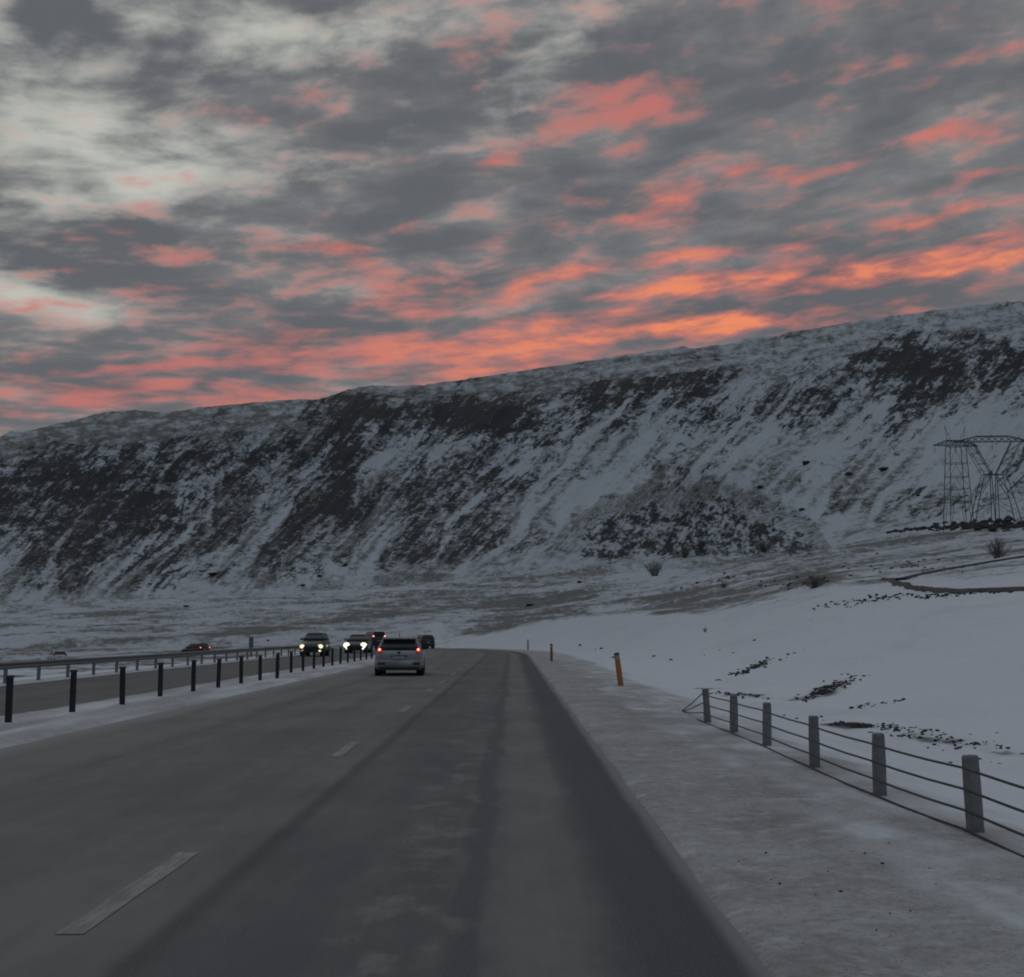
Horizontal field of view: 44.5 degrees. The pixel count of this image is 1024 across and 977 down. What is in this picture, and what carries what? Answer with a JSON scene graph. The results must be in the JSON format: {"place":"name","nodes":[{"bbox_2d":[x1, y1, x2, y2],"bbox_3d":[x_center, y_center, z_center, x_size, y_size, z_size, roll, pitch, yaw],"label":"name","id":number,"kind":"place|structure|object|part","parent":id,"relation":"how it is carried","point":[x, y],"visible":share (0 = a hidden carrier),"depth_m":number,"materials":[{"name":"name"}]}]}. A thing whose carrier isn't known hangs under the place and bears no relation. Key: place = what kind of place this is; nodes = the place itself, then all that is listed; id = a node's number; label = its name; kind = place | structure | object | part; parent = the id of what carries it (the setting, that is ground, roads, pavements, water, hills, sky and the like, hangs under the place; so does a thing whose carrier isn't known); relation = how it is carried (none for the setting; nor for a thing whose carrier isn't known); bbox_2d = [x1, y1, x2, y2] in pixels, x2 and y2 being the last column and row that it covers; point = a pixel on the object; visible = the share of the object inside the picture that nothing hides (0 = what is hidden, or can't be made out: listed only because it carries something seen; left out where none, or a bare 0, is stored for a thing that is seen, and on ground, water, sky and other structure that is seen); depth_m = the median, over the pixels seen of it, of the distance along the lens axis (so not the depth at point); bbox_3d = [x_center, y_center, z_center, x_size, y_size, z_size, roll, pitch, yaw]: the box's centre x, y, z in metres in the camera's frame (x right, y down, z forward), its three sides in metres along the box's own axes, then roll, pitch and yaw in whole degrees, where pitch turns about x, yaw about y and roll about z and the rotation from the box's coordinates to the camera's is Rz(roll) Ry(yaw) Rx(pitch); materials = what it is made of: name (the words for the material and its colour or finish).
{"place":"outdoors","nodes":[
{"label":"outdoors","id":0,"kind":"place"},
{"bbox_2d":[0,648,375,715],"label":"opposite road","id":1,"kind":"structure","parent":0,"point":[31,697],"depth_m":40.67,"materials":[{"name":"grey asphalt"}]},
{"bbox_2d":[300,633,329,655],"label":"oncoming suv","id":2,"kind":"object","parent":1,"relation":"on","point":[311,642],"visible":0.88,"depth_m":86.37,"materials":[{"name":"paint"}]},
{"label":"windows","id":3,"kind":"part","parent":2,"relation":"part of","materials":[{"name":"black glass"}]},
{"bbox_2d":[343,634,370,652],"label":"oncoming car","id":4,"kind":"object","parent":1,"relation":"on","point":[358,640],"visible":0.83,"depth_m":100.54,"materials":[{"name":"paint"}]},
{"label":"windows","id":5,"kind":"part","parent":4,"relation":"part of","materials":[{"name":"black glass"}]},
{"bbox_2d":[181,643,209,651],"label":"dark red car","id":6,"kind":"object","parent":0,"point":[192,647],"visible":0.46,"depth_m":165.85,"materials":[{"name":"paint"}]},
{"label":"windows","id":7,"kind":"part","parent":6,"relation":"part of","materials":[{"name":"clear glass"}]},
{"bbox_2d":[0,646,771,976],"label":"road","id":8,"kind":"structure","parent":0,"point":[466,814],"depth_m":9.47,"materials":[{"name":"grey asphalt"}]},
{"bbox_2d":[366,631,384,645],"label":"distant van","id":9,"kind":"object","parent":8,"relation":"on","point":[376,636],"visible":0.3,"depth_m":164.23,"materials":[{"name":"paint"}]},
{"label":"windows","id":10,"kind":"part","parent":9,"relation":"part of","materials":[{"name":"black glass"}]},
{"bbox_2d":[374,633,427,675],"bbox_3d":[-4.352,6.471,48.931,2.077,1.646,4.195,0,-7,-3],"label":"silver car","id":11,"kind":"object","parent":8,"relation":"on","point":[399,653],"visible":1,"depth_m":46.96,"materials":[{"name":"paint"}]},
{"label":"windows","id":12,"kind":"part","parent":11,"relation":"part of","materials":[{"name":"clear glass"}]},
{"bbox_2d":[417,635,434,647],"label":"dark car","id":13,"kind":"object","parent":8,"relation":"on","point":[427,640],"visible":0.66,"depth_m":155.55,"materials":[{"name":"paint"}]},
{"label":"windows","id":14,"kind":"part","parent":13,"relation":"part of","materials":[{"name":"black glass"}]},
{"bbox_2d":[0,517,1023,976],"bbox_3d":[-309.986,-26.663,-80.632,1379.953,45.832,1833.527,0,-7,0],"label":"ground","id":15,"kind":"structure","parent":0,"point":[716,803],"depth_m":34.87,"materials":[{"name":"white snow"}]},
{"bbox_2d":[5,675,14,721],"bbox_3d":[-8.638,3.693,21.468,0.130,0.965,0.078,0,-7,-2],"label":"barrier post","id":16,"kind":"object","parent":15,"relation":"on","point":[9,697],"visible":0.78,"depth_m":21.45,"materials":[{"name":"metal"}]},
{"bbox_2d":[48,650,67,659],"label":"white car","id":17,"kind":"object","parent":15,"relation":"on","point":[57,654],"visible":0.62,"depth_m":141.32,"materials":[{"name":"paint"}]},
{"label":"windows","id":18,"kind":"part","parent":17,"relation":"part of","materials":[{"name":"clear glass"}]},
{"bbox_2d":[69,670,77,711],"bbox_3d":[-8.589,4.042,24.451,0.130,0.990,0.078,0,-7,5],"label":"barrier post","id":19,"kind":"object","parent":15,"relation":"on","point":[73,685],"visible":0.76,"depth_m":24.44,"materials":[{"name":"metal"}]},
{"bbox_2d":[119,667,125,704],"bbox_3d":[-8.326,4.293,26.714,0.130,0.966,0.078,-2,-7,5],"label":"barrier post","id":20,"kind":"object","parent":15,"relation":"on","point":[122,685],"visible":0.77,"depth_m":26.69,"materials":[{"name":"metal"}]},
{"bbox_2d":[0,645,299,683],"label":"guardrail","id":21,"kind":"object","parent":15,"relation":"on","point":[38,664],"visible":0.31,"depth_m":49.88,"materials":[{"name":"grey metal"}]},
{"bbox_2d":[158,663,163,695],"bbox_3d":[-8.527,4.713,30.317,0.130,0.974,0.078,-1,-6,4],"label":"barrier post","id":22,"kind":"object","parent":15,"relation":"on","point":[160,679],"visible":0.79,"depth_m":30.30,"materials":[{"name":"metal"}]},
{"bbox_2d":[191,660,196,690],"bbox_3d":[-8.353,4.991,32.778,0.130,0.984,0.078,0,-6,-1],"label":"barrier post","id":23,"kind":"object","parent":15,"relation":"on","point":[193,677],"visible":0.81,"depth_m":32.76,"materials":[{"name":"metal"}]},
{"bbox_2d":[216,659,221,687],"bbox_3d":[-8.302,5.308,35.373,0.130,0.978,0.078,2,-8,-4],"label":"barrier post","id":24,"kind":"object","parent":15,"relation":"on","point":[218,678],"visible":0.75,"depth_m":35.36,"materials":[{"name":"metal"}]},
{"bbox_2d":[239,656,243,683],"bbox_3d":[-8.319,5.654,38.400,0.130,1.009,0.078,-1,-8,2],"label":"barrier post","id":25,"kind":"object","parent":15,"relation":"on","point":[241,669],"visible":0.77,"depth_m":38.38,"materials":[{"name":"metal"}]},
{"bbox_2d":[249,637,253,656],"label":"road sign","id":26,"kind":"object","parent":15,"relation":"on","point":[251,640],"visible":0.82,"depth_m":84.28,"materials":[{"name":"grey metal"}]},
{"bbox_2d":[258,655,261,679],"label":"barrier post","id":27,"kind":"object","parent":15,"relation":"on","point":[259,667],"visible":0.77,"depth_m":40.70,"materials":[{"name":"metal"}]},
{"bbox_2d":[275,655,279,677],"bbox_3d":[-8.052,6.188,42.886,0.130,0.973,0.078,0,-8,5],"label":"barrier post","id":28,"kind":"object","parent":15,"relation":"on","point":[277,668],"visible":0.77,"depth_m":42.86,"materials":[{"name":"metal"}]},
{"bbox_2d":[289,651,292,672],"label":"barrier post","id":29,"kind":"object","parent":15,"relation":"on","point":[291,661],"visible":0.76,"depth_m":48.38,"materials":[{"name":"metal"}]},
{"bbox_2d":[301,650,304,670],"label":"barrier post","id":30,"kind":"object","parent":15,"relation":"on","point":[303,656],"visible":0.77,"depth_m":51.17,"materials":[{"name":"metal"}]},
{"bbox_2d":[313,650,315,668],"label":"barrier post","id":31,"kind":"object","parent":15,"relation":"on","point":[314,652],"visible":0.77,"depth_m":53.95,"materials":[{"name":"metal"}]},
{"bbox_2d":[322,648,324,666],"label":"barrier post","id":32,"kind":"object","parent":15,"relation":"on","point":[323,657],"visible":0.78,"depth_m":56.72,"materials":[{"name":"metal"}]},
{"bbox_2d":[331,648,333,665],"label":"barrier post","id":33,"kind":"object","parent":15,"relation":"on","point":[332,660],"visible":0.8,"depth_m":59.51,"materials":[{"name":"metal"}]},
{"bbox_2d":[339,647,341,663],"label":"barrier post","id":34,"kind":"object","parent":15,"relation":"on","point":[340,658],"visible":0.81,"depth_m":62.28,"materials":[{"name":"metal"}]},
{"bbox_2d":[347,646,348,662],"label":"barrier post","id":35,"kind":"object","parent":15,"relation":"on","point":[347,654],"visible":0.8,"depth_m":65.07,"materials":[{"name":"metal"}]},
{"bbox_2d":[353,646,355,660],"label":"barrier post","id":36,"kind":"object","parent":15,"relation":"on","point":[354,654],"visible":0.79,"depth_m":67.86,"materials":[{"name":"metal"}]},
{"bbox_2d":[550,644,552,660],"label":"marker stake","id":37,"kind":"object","parent":15,"relation":"on","point":[551,652],"visible":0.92,"depth_m":69.45,"materials":[{"name":"orange plastic"}]},
{"bbox_2d":[614,652,623,685],"bbox_3d":[3.200,5.497,37.325,0.177,1.192,0.102,-7,-6,-6],"label":"marker stake","id":38,"kind":"object","parent":15,"relation":"on","point":[618,669],"visible":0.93,"depth_m":37.30,"materials":[{"name":"orange plastic"}]},
{"bbox_2d":[643,559,664,575],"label":"bush","id":39,"kind":"object","parent":15,"relation":"on","point":[654,570],"visible":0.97,"depth_m":506.79,"materials":[{"name":"brown plant"}]},
{"bbox_2d":[678,546,690,557],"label":"bush","id":40,"kind":"object","parent":15,"relation":"on","point":[684,554],"visible":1,"depth_m":585.65,"materials":[{"name":"brown plant"}]},
{"bbox_2d":[696,538,704,551],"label":"bush","id":41,"kind":"object","parent":15,"relation":"on","point":[701,545],"visible":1,"depth_m":585.69,"materials":[{"name":"black plant"}]},
{"bbox_2d":[753,540,772,551],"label":"bush","id":42,"kind":"object","parent":15,"relation":"on","point":[762,545],"visible":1,"depth_m":534.17,"materials":[{"name":"brown plant"}]},
{"bbox_2d":[578,553,1023,929],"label":"stones","id":43,"kind":"object","parent":15,"relation":"on","point":[812,693],"visible":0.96,"depth_m":39.17,"materials":[{"name":"grey stone"}]},
{"bbox_2d":[797,574,826,588],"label":"bush","id":44,"kind":"object","parent":15,"relation":"on","point":[814,583],"visible":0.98,"depth_m":127.78,"materials":[{"name":"brown plant"}]},
{"bbox_2d":[682,688,1023,857],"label":"cable fence","id":45,"kind":"object","parent":15,"relation":"on","point":[971,788],"visible":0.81,"depth_m":12.10,"materials":[{"name":"metal"}]},
{"bbox_2d":[880,578,1023,593],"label":"ditch","id":46,"kind":"object","parent":15,"relation":"on","point":[907,585],"visible":0.97,"depth_m":67.12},
{"bbox_2d":[886,515,1023,533],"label":"rock ledge","id":47,"kind":"object","parent":15,"relation":"on","point":[1006,523],"visible":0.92,"depth_m":397.44,"materials":[{"name":"black stone"}]},
{"bbox_2d":[932,426,977,531],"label":"transmission tower","id":48,"kind":"structure","parent":15,"relation":"on","point":[947,445],"depth_m":395.44,"materials":[{"name":"metal"}]},
{"bbox_2d":[953,435,1023,526],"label":"transmission tower","id":49,"kind":"structure","parent":15,"relation":"on","point":[1001,462],"depth_m":375.45,"materials":[{"name":"metal"}]},
{"bbox_2d":[982,536,1011,557],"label":"bush","id":50,"kind":"object","parent":15,"relation":"on","point":[996,553],"visible":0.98,"depth_m":147.28,"materials":[{"name":"brown plant"}]},
{"bbox_2d":[0,301,1023,604],"bbox_3d":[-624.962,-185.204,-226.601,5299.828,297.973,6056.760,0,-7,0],"label":"mountain","id":51,"kind":"structure","parent":0,"point":[662,453],"depth_m":896.46,"materials":[{"name":"white snow"}]},
{"bbox_2d":[878,467,888,470],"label":"boulder","id":52,"kind":"object","parent":51,"relation":"on","point":[883,468],"visible":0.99,"depth_m":629.39,"materials":[{"name":"black stone"}]},
{"bbox_2d":[0,0,1023,436],"label":"sky","id":53,"kind":"structure","parent":0,"point":[204,203],"materials":[{"name":"grey"}]},
{"bbox_2d":[881,555,1023,579],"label":"track","id":54,"kind":"structure","parent":0,"point":[937,570],"depth_m":134.70,"materials":[{"name":"white snow"}]}
]}

